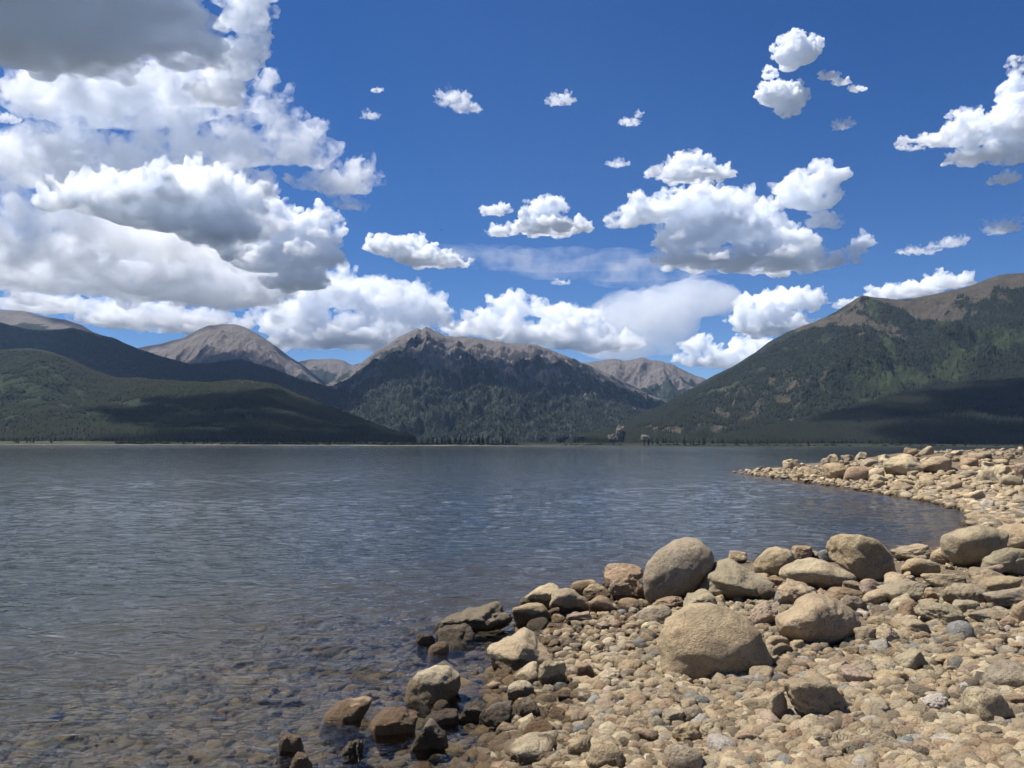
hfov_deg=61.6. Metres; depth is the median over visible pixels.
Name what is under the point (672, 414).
forest
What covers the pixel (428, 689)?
boulder
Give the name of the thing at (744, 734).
cobble
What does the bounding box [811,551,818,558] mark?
cobble
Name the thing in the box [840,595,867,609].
cobble
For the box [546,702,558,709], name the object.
cobble
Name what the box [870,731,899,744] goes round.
cobble
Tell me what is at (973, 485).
cobble
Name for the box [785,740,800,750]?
boulder
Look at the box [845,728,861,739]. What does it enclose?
cobble
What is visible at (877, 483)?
boulder
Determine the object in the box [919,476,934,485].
boulder
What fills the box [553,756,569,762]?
boulder
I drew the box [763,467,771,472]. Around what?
boulder
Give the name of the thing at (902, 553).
boulder
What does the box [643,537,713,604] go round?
boulder
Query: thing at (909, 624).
boulder
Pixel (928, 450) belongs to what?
boulder
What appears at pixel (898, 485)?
boulder
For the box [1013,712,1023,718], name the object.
cobble
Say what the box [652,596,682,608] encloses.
boulder
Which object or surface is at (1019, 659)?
cobble
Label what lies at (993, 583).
boulder
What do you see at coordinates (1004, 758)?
cobble
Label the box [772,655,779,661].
cobble
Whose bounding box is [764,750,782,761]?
cobble
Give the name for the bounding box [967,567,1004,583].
boulder
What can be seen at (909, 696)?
cobble
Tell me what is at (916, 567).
boulder
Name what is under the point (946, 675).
cobble
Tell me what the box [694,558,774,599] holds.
boulder
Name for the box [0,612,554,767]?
gravel
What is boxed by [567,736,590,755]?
boulder
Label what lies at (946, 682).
cobble
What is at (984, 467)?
boulder
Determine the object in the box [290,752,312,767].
boulder
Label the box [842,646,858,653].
cobble
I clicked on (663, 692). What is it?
boulder
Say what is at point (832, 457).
boulder
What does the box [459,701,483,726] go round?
boulder
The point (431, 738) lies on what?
boulder
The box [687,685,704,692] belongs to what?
cobble
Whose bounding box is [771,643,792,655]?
boulder
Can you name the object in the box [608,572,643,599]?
boulder
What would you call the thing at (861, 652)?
cobble
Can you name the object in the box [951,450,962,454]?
boulder
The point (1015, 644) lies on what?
cobble
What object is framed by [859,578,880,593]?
boulder
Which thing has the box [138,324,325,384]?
mountain
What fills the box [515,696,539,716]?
boulder
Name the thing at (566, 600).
boulder
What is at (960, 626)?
boulder
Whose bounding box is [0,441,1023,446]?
shore
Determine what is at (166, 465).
lake water
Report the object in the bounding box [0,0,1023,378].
sky
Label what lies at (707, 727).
cobble
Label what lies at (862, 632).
boulder
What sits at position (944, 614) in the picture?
boulder
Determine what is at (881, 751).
cobble
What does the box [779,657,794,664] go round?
cobble
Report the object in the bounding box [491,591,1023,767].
gravel
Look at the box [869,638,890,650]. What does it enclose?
cobble
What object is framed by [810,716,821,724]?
cobble
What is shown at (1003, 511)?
gravel
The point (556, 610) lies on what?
boulder
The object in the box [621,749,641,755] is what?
cobble
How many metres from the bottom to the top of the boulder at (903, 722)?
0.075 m
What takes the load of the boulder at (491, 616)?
on the beach
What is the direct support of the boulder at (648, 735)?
on the gravel at (970, 744)
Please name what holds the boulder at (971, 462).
on the beach
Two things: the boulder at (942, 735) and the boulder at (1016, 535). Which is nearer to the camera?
the boulder at (942, 735)
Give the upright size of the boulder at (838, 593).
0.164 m
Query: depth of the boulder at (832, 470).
39.18 m
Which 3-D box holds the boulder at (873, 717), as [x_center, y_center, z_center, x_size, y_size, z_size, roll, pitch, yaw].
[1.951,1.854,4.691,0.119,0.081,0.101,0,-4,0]
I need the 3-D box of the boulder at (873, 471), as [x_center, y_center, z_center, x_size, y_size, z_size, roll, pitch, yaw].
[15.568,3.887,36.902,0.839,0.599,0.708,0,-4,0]
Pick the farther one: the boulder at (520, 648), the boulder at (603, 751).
the boulder at (520, 648)
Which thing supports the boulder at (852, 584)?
on the beach
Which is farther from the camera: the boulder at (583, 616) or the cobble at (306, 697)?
the boulder at (583, 616)
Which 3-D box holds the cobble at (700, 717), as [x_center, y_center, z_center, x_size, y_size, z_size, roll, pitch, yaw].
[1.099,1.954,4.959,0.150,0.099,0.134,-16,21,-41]
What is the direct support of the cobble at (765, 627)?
on the beach
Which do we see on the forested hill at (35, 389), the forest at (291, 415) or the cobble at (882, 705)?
the forest at (291, 415)
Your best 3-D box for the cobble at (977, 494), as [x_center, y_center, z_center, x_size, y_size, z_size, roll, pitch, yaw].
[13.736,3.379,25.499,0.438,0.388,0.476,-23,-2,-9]
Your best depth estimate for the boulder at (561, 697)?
5.55 m
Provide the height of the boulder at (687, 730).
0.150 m
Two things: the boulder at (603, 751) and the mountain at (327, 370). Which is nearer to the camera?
the boulder at (603, 751)
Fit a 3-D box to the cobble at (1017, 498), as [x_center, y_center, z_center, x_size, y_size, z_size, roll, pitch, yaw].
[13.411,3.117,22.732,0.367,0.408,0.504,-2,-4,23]
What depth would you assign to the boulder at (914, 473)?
35.41 m
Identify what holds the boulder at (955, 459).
on the beach
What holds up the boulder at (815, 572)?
on the beach
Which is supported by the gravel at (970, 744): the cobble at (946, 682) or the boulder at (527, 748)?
the boulder at (527, 748)
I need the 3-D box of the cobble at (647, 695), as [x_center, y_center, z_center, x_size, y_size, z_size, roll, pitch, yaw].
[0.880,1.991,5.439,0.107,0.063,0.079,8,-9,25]
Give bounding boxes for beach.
[0,449,1023,767]
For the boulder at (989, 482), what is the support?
on the beach
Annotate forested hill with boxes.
[0,348,416,442]
[728,369,1023,443]
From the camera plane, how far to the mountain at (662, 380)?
7704.83 m
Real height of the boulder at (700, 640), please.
0.505 m
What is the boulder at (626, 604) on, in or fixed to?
on the beach
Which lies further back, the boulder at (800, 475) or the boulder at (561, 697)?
the boulder at (800, 475)
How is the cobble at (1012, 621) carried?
on the beach
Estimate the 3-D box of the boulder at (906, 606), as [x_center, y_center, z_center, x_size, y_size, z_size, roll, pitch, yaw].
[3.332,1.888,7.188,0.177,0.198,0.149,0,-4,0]
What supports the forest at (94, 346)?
on the mountain at (80, 359)
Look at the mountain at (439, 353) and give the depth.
4918.12 m
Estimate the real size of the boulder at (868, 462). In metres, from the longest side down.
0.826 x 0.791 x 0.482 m
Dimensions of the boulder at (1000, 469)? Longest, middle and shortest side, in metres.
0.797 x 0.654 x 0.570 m
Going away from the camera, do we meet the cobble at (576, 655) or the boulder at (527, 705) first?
the boulder at (527, 705)
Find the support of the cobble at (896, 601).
on the gravel at (970, 744)
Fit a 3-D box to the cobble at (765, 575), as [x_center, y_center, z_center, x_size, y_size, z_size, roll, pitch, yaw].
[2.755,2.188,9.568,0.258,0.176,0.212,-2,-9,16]
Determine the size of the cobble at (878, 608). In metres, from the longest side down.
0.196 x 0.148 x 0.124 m
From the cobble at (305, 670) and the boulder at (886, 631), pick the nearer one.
the boulder at (886, 631)
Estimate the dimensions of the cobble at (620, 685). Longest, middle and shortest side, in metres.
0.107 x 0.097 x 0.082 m
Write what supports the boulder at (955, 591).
on the beach
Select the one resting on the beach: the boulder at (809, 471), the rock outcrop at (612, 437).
the boulder at (809, 471)
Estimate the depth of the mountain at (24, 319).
7511.65 m
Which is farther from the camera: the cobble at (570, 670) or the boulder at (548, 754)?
the cobble at (570, 670)
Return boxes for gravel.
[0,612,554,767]
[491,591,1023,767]
[732,448,1023,525]
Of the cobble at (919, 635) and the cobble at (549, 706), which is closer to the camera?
the cobble at (549, 706)
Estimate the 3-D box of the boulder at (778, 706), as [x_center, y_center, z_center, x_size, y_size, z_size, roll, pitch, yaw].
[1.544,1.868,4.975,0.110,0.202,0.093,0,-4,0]
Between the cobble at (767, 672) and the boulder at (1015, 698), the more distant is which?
the cobble at (767, 672)
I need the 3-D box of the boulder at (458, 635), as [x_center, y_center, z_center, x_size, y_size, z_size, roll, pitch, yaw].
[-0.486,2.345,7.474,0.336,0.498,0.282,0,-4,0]
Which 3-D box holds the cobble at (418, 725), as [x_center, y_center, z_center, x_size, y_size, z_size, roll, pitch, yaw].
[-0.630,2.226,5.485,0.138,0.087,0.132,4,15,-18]
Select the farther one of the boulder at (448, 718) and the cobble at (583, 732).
the boulder at (448, 718)
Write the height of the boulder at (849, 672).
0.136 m
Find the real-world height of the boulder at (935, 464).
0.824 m
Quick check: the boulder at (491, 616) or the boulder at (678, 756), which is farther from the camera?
the boulder at (491, 616)
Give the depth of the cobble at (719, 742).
4.47 m
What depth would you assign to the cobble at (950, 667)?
5.54 m
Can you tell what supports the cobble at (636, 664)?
on the beach
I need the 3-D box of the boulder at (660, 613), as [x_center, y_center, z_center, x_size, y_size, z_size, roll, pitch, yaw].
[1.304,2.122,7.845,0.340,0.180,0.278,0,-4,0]
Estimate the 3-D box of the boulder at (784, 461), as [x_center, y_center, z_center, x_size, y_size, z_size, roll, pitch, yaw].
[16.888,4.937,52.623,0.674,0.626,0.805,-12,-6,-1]
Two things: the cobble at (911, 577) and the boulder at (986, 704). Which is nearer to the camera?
the boulder at (986, 704)
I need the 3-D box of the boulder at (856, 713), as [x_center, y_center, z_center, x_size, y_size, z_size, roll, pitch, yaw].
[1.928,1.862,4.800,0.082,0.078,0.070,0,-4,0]
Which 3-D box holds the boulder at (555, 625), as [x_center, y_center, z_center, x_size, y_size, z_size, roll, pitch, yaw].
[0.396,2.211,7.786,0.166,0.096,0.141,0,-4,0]
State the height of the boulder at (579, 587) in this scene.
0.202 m
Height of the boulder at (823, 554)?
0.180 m
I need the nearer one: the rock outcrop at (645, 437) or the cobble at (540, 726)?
the cobble at (540, 726)
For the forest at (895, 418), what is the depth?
2172.52 m
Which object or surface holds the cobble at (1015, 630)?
on the beach
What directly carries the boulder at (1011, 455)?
on the beach
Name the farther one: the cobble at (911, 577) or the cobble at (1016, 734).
the cobble at (911, 577)
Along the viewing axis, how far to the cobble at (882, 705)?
4.83 m
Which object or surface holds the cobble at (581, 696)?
on the beach
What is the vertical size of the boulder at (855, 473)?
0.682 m
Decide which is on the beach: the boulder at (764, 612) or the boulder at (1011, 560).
the boulder at (1011, 560)
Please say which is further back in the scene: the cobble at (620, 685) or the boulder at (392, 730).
the cobble at (620, 685)
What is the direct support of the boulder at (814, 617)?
on the beach
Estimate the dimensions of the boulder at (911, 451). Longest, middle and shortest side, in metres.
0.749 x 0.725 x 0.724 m
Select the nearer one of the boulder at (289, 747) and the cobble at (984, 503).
the boulder at (289, 747)
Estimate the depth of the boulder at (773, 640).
6.42 m
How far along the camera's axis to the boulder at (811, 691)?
4.85 m
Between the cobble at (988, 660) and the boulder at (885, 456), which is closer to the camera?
the cobble at (988, 660)
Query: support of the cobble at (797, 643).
on the beach
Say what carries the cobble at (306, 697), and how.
on the beach
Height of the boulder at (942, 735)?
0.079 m
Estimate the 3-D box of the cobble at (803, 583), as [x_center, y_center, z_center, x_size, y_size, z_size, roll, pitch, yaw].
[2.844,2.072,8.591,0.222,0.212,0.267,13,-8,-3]
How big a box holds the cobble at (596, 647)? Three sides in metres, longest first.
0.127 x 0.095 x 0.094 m
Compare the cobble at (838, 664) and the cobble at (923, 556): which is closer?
the cobble at (838, 664)
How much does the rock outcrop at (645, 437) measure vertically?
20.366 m
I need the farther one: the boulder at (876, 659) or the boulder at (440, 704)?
the boulder at (876, 659)
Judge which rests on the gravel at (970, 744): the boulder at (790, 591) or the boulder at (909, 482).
the boulder at (790, 591)
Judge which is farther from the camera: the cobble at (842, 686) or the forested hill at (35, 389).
the forested hill at (35, 389)
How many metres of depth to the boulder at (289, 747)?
4.80 m
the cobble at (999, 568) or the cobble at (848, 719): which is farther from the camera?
the cobble at (999, 568)
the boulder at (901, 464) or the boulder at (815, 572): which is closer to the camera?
the boulder at (815, 572)
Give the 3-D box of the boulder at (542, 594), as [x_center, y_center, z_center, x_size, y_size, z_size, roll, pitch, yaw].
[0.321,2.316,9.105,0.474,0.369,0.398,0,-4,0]
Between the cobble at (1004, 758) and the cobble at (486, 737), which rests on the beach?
the cobble at (486, 737)
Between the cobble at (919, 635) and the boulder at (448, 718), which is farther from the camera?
the cobble at (919, 635)
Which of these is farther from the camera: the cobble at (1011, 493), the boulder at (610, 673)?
the cobble at (1011, 493)
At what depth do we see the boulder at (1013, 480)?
28.06 m
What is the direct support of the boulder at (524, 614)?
on the beach
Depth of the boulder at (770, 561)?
10.13 m
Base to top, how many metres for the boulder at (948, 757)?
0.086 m
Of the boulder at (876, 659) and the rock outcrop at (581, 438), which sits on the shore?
the rock outcrop at (581, 438)
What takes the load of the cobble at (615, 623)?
on the beach
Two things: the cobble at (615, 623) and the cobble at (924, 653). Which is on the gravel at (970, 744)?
the cobble at (924, 653)
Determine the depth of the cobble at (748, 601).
8.22 m
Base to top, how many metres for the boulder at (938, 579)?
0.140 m
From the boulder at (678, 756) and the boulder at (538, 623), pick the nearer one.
the boulder at (678, 756)
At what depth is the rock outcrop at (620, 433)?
2237.94 m
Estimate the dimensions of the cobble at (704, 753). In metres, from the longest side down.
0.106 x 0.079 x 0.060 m
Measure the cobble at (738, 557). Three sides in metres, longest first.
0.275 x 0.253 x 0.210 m
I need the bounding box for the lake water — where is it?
[0,445,1023,767]
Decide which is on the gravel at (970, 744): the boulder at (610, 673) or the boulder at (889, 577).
the boulder at (610, 673)
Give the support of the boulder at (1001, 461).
on the beach
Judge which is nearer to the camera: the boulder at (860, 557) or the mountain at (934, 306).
the boulder at (860, 557)
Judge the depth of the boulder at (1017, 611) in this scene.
6.71 m
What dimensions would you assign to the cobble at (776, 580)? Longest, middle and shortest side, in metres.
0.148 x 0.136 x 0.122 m
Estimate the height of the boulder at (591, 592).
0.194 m
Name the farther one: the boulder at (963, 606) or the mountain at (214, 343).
the mountain at (214, 343)
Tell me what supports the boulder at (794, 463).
on the beach
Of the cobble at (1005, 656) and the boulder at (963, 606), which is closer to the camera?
the cobble at (1005, 656)
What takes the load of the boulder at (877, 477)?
on the beach
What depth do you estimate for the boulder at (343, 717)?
5.26 m
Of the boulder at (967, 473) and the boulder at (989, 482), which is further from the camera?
the boulder at (967, 473)
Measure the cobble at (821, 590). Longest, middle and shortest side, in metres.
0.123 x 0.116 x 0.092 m
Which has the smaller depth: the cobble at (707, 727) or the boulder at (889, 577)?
the cobble at (707, 727)
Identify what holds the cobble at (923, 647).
on the beach
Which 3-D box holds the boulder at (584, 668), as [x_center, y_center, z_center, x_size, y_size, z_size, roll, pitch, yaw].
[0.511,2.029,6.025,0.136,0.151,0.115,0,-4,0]
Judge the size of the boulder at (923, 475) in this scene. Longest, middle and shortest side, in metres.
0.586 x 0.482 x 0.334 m
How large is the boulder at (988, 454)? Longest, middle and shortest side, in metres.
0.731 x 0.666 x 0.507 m
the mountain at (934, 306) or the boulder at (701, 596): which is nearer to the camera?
the boulder at (701, 596)
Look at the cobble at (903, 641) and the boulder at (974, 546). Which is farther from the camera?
the boulder at (974, 546)
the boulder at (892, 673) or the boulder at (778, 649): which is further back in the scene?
the boulder at (778, 649)
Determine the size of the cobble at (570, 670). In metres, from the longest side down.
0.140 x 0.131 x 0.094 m
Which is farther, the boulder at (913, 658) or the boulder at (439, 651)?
the boulder at (439, 651)
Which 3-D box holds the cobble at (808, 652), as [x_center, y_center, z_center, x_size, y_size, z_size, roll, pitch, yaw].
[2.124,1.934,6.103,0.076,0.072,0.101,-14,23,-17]
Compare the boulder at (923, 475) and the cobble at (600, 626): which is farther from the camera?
the boulder at (923, 475)
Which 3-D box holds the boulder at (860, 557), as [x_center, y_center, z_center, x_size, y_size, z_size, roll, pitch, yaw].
[3.923,1.928,9.559,0.736,0.548,0.636,0,-4,0]
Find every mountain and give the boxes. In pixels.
[0,310,119,340]
[0,322,336,398]
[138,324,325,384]
[299,359,360,382]
[318,327,666,441]
[585,357,706,401]
[642,273,1023,442]
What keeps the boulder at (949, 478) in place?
on the beach
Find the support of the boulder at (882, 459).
on the beach
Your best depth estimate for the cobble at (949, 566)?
10.07 m
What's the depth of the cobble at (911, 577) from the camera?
9.16 m
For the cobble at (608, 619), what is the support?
on the beach
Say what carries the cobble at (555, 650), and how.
on the beach
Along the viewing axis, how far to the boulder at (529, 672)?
5.99 m
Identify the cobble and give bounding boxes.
[264,736,275,744]
[271,758,276,766]
[285,708,304,719]
[295,664,314,677]
[297,688,318,705]
[316,707,331,727]
[331,691,340,698]
[415,723,421,729]
[477,732,496,742]
[524,720,555,733]
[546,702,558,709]
[547,705,565,721]
[549,639,559,646]
[550,647,562,652]
[565,666,575,675]
[570,691,590,701]
[573,653,582,658]
[578,729,591,739]
[591,644,601,652]
[596,623,607,630]
[604,618,614,621]
[608,620,622,627]
[608,714,618,719]
[614,628,629,636]
[616,659,642,670]
[616,682,630,689]
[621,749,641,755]
[626,643,634,650]
[638,599,650,607]
[644,693,651,700]
[681,701,690,707]
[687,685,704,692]
[691,713,708,721]
[698,751,709,755]
[700,722,713,736]
[706,733,736,750]
[722,706,734,714]
[728,551,746,563]
[732,677,752,683]
[734,730,761,739]
[746,599,756,604]
[749,666,773,681]
[757,573,769,578]
[762,625,769,631]
[764,729,782,738]
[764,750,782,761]
[766,575,782,585]
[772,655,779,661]
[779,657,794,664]
[786,578,807,585]
[788,719,815,730]
[790,640,804,647]
[804,651,818,657]
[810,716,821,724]
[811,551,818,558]
[817,588,824,593]
[832,661,847,671]
[838,684,853,688]
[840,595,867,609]
[841,713,854,728]
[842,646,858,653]
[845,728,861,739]
[859,649,865,655]
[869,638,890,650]
[870,700,889,711]
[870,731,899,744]
[872,605,888,613]
[875,747,890,757]
[888,593,910,610]
[899,638,911,643]
[901,691,916,701]
[906,575,914,580]
[912,632,929,639]
[913,555,926,559]
[918,644,932,653]
[921,588,938,598]
[921,598,938,602]
[921,651,932,656]
[936,678,955,687]
[940,671,950,679]
[943,665,957,669]
[945,563,954,569]
[963,490,984,499]
[970,482,979,488]
[978,657,994,663]
[980,499,994,508]
[984,564,1004,573]
[994,654,1012,658]
[999,616,1019,627]
[1000,752,1019,761]
[1003,731,1023,739]
[1004,489,1018,496]
[1009,627,1023,634]
[1009,642,1021,648]
[1009,657,1023,662]
[1011,494,1023,502]
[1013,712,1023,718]
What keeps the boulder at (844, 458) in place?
on the beach
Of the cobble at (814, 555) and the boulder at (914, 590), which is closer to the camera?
the boulder at (914, 590)
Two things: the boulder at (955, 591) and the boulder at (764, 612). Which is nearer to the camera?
the boulder at (764, 612)
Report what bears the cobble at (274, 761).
on the beach
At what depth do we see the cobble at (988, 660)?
5.53 m
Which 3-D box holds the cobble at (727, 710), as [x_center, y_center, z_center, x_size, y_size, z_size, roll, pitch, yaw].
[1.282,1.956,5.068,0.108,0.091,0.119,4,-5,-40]
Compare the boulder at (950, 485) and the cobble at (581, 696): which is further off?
the boulder at (950, 485)
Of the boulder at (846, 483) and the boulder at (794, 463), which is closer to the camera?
the boulder at (846, 483)
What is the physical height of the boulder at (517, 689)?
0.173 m
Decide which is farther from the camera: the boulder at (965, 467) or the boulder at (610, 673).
the boulder at (965, 467)
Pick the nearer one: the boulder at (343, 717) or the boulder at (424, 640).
the boulder at (343, 717)
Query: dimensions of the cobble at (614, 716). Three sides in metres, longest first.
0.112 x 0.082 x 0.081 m
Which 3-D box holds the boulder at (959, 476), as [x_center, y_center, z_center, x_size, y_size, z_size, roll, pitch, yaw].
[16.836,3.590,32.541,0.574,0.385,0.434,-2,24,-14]
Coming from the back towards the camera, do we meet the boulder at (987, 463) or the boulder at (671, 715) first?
the boulder at (987, 463)
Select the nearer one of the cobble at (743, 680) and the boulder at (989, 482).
the cobble at (743, 680)
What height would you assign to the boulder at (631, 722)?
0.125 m
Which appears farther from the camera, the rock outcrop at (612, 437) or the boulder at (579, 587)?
the rock outcrop at (612, 437)
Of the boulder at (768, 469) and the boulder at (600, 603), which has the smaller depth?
the boulder at (600, 603)
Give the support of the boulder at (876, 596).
on the gravel at (970, 744)
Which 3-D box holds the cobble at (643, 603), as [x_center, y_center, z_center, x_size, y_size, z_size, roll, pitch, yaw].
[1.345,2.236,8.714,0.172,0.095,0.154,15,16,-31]
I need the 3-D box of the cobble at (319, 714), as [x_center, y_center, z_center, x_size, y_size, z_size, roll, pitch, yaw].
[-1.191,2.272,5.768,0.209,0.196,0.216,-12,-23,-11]
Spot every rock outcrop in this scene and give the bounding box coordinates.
[555,434,568,441]
[576,435,585,440]
[608,434,616,441]
[616,425,625,442]
[641,434,650,441]
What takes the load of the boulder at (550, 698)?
on the gravel at (970, 744)
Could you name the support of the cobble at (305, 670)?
on the beach
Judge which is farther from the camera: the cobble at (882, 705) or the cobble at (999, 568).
the cobble at (999, 568)
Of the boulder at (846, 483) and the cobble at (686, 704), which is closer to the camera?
the cobble at (686, 704)
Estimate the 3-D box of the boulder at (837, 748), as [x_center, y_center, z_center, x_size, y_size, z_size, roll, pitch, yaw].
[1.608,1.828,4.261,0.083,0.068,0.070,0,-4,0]
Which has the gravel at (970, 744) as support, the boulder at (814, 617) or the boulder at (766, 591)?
the boulder at (766, 591)
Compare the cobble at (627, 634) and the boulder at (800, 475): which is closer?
the cobble at (627, 634)
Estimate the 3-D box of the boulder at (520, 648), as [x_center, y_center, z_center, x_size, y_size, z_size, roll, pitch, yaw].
[0.061,2.027,6.475,0.501,0.312,0.443,0,-4,0]
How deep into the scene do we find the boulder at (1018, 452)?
42.67 m
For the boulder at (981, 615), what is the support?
on the gravel at (970, 744)
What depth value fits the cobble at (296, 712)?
5.95 m
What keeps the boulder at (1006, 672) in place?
on the beach
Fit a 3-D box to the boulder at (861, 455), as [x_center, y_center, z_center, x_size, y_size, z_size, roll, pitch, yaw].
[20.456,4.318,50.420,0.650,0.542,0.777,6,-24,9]
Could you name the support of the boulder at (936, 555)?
on the beach
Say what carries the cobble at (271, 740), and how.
on the beach
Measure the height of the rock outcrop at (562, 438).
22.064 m
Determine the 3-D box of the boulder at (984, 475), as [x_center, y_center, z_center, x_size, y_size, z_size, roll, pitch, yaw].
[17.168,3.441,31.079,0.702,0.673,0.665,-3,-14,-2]
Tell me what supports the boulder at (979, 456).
on the beach
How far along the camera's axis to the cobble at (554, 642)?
7.15 m
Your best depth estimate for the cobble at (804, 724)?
4.63 m
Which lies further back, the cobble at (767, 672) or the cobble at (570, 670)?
the cobble at (570, 670)
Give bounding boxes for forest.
[0,322,343,404]
[0,349,416,442]
[319,341,663,442]
[573,284,1023,442]
[711,369,1023,443]
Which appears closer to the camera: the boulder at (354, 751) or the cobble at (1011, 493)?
the boulder at (354, 751)
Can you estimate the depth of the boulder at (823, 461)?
49.92 m
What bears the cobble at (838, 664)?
on the beach
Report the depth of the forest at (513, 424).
4038.53 m
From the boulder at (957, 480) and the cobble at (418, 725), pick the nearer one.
the cobble at (418, 725)
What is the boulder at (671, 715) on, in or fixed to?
on the beach
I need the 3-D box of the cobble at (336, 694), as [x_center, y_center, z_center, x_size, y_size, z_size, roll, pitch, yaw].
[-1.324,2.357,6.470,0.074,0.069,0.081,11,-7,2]
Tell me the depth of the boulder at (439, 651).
6.99 m
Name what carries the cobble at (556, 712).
on the beach
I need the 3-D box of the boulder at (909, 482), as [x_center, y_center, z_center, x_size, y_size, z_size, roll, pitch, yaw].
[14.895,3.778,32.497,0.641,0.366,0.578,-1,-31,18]
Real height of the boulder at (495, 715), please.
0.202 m
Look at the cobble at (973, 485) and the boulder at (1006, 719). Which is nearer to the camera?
the boulder at (1006, 719)
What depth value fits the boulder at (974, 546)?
10.06 m
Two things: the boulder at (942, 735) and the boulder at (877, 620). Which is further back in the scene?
the boulder at (877, 620)
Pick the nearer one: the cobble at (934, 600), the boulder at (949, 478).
the cobble at (934, 600)
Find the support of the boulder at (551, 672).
on the beach
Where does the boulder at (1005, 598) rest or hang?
on the beach
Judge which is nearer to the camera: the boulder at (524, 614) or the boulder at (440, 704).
the boulder at (440, 704)
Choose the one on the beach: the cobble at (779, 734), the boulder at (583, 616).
the cobble at (779, 734)
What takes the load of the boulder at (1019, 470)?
on the beach
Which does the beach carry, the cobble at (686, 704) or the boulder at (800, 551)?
the boulder at (800, 551)
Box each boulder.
[277,736,305,767]
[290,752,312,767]
[318,696,371,746]
[338,739,367,767]
[369,706,418,755]
[404,665,460,716]
[410,718,447,760]
[416,633,434,661]
[422,708,458,734]
[427,641,448,667]
[430,699,449,712]
[431,601,512,642]
[437,623,474,658]
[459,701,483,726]
[479,700,512,731]
[487,627,553,673]
[504,732,555,765]
[507,680,534,699]
[512,602,550,628]
[513,661,538,683]
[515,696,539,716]
[520,583,558,609]
[526,617,547,630]
[537,660,565,684]
[542,751,555,758]
[543,695,556,702]
[547,623,562,628]
[548,607,559,616]
[549,588,589,613]
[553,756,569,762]
[558,694,569,701]
[566,611,591,624]
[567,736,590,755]
[570,579,596,594]
[575,661,594,677]
[583,583,610,600]
[585,737,625,767]
[589,595,614,612]
[598,667,620,679]
[602,563,643,588]
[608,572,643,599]
[618,597,639,611]
[620,714,649,730]
[631,727,659,741]
[636,605,671,623]
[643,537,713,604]
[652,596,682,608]
[655,685,680,702]
[658,602,772,679]
[662,709,684,721]
[662,743,702,767]
[671,721,701,741]
[683,589,728,607]
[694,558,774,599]
[748,600,777,623]
[753,547,796,575]
[758,582,775,599]
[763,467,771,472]
[765,635,790,645]
[769,690,787,719]
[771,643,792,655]
[775,593,860,644]
[777,581,816,604]
[779,557,856,587]
[782,459,792,466]
[783,669,849,714]
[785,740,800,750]
[790,460,800,468]
[791,545,812,558]
[792,473,804,479]
[804,467,819,475]
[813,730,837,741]
[817,550,833,561]
[820,458,829,464]
[822,463,846,478]
[826,454,838,462]
[826,534,895,580]
[826,587,863,599]
[833,746,844,752]
[836,664,872,681]
[840,481,850,487]
[841,455,854,461]
[842,580,859,589]
[844,467,868,480]
[850,711,864,716]
[853,626,876,639]
[855,452,866,459]
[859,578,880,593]
[860,458,877,466]
[860,715,877,721]
[862,589,887,603]
[864,655,884,663]
[866,468,884,480]
[867,616,890,625]
[868,474,887,481]
[869,480,885,487]
[874,669,906,679]
[875,623,898,641]
[876,579,925,601]
[878,454,888,460]
[879,457,886,462]
[883,454,924,475]
[884,572,909,583]
[889,481,912,490]
[890,543,931,560]
[890,618,929,633]
[893,647,927,669]
[893,718,909,725]
[897,479,914,484]
[898,598,918,615]
[901,558,940,576]
[903,447,917,455]
[907,471,918,476]
[913,600,964,624]
[919,446,933,455]
[919,473,932,479]
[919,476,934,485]
[919,693,948,709]
[920,573,966,586]
[921,456,951,472]
[930,547,949,563]
[930,733,949,741]
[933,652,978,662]
[940,525,1008,566]
[940,583,986,602]
[942,752,963,761]
[943,482,962,489]
[944,476,955,481]
[946,620,974,637]
[947,474,966,479]
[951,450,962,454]
[951,478,962,484]
[952,457,959,461]
[952,599,980,612]
[957,686,1014,721]
[959,457,978,467]
[960,465,974,469]
[960,471,973,476]
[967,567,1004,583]
[967,609,1009,621]
[968,453,984,459]
[975,470,997,480]
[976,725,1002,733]
[979,451,991,458]
[979,576,1021,591]
[980,461,993,466]
[981,465,989,469]
[981,548,1023,575]
[982,587,1023,607]
[982,660,1023,686]
[983,480,993,484]
[988,718,1012,722]
[990,464,1011,474]
[993,459,1008,464]
[997,524,1023,548]
[999,475,1022,486]
[1002,694,1023,703]
[1004,453,1014,458]
[1010,600,1023,621]
[1014,463,1023,478]
[1015,451,1022,454]
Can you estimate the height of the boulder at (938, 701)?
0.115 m
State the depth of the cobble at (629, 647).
6.79 m

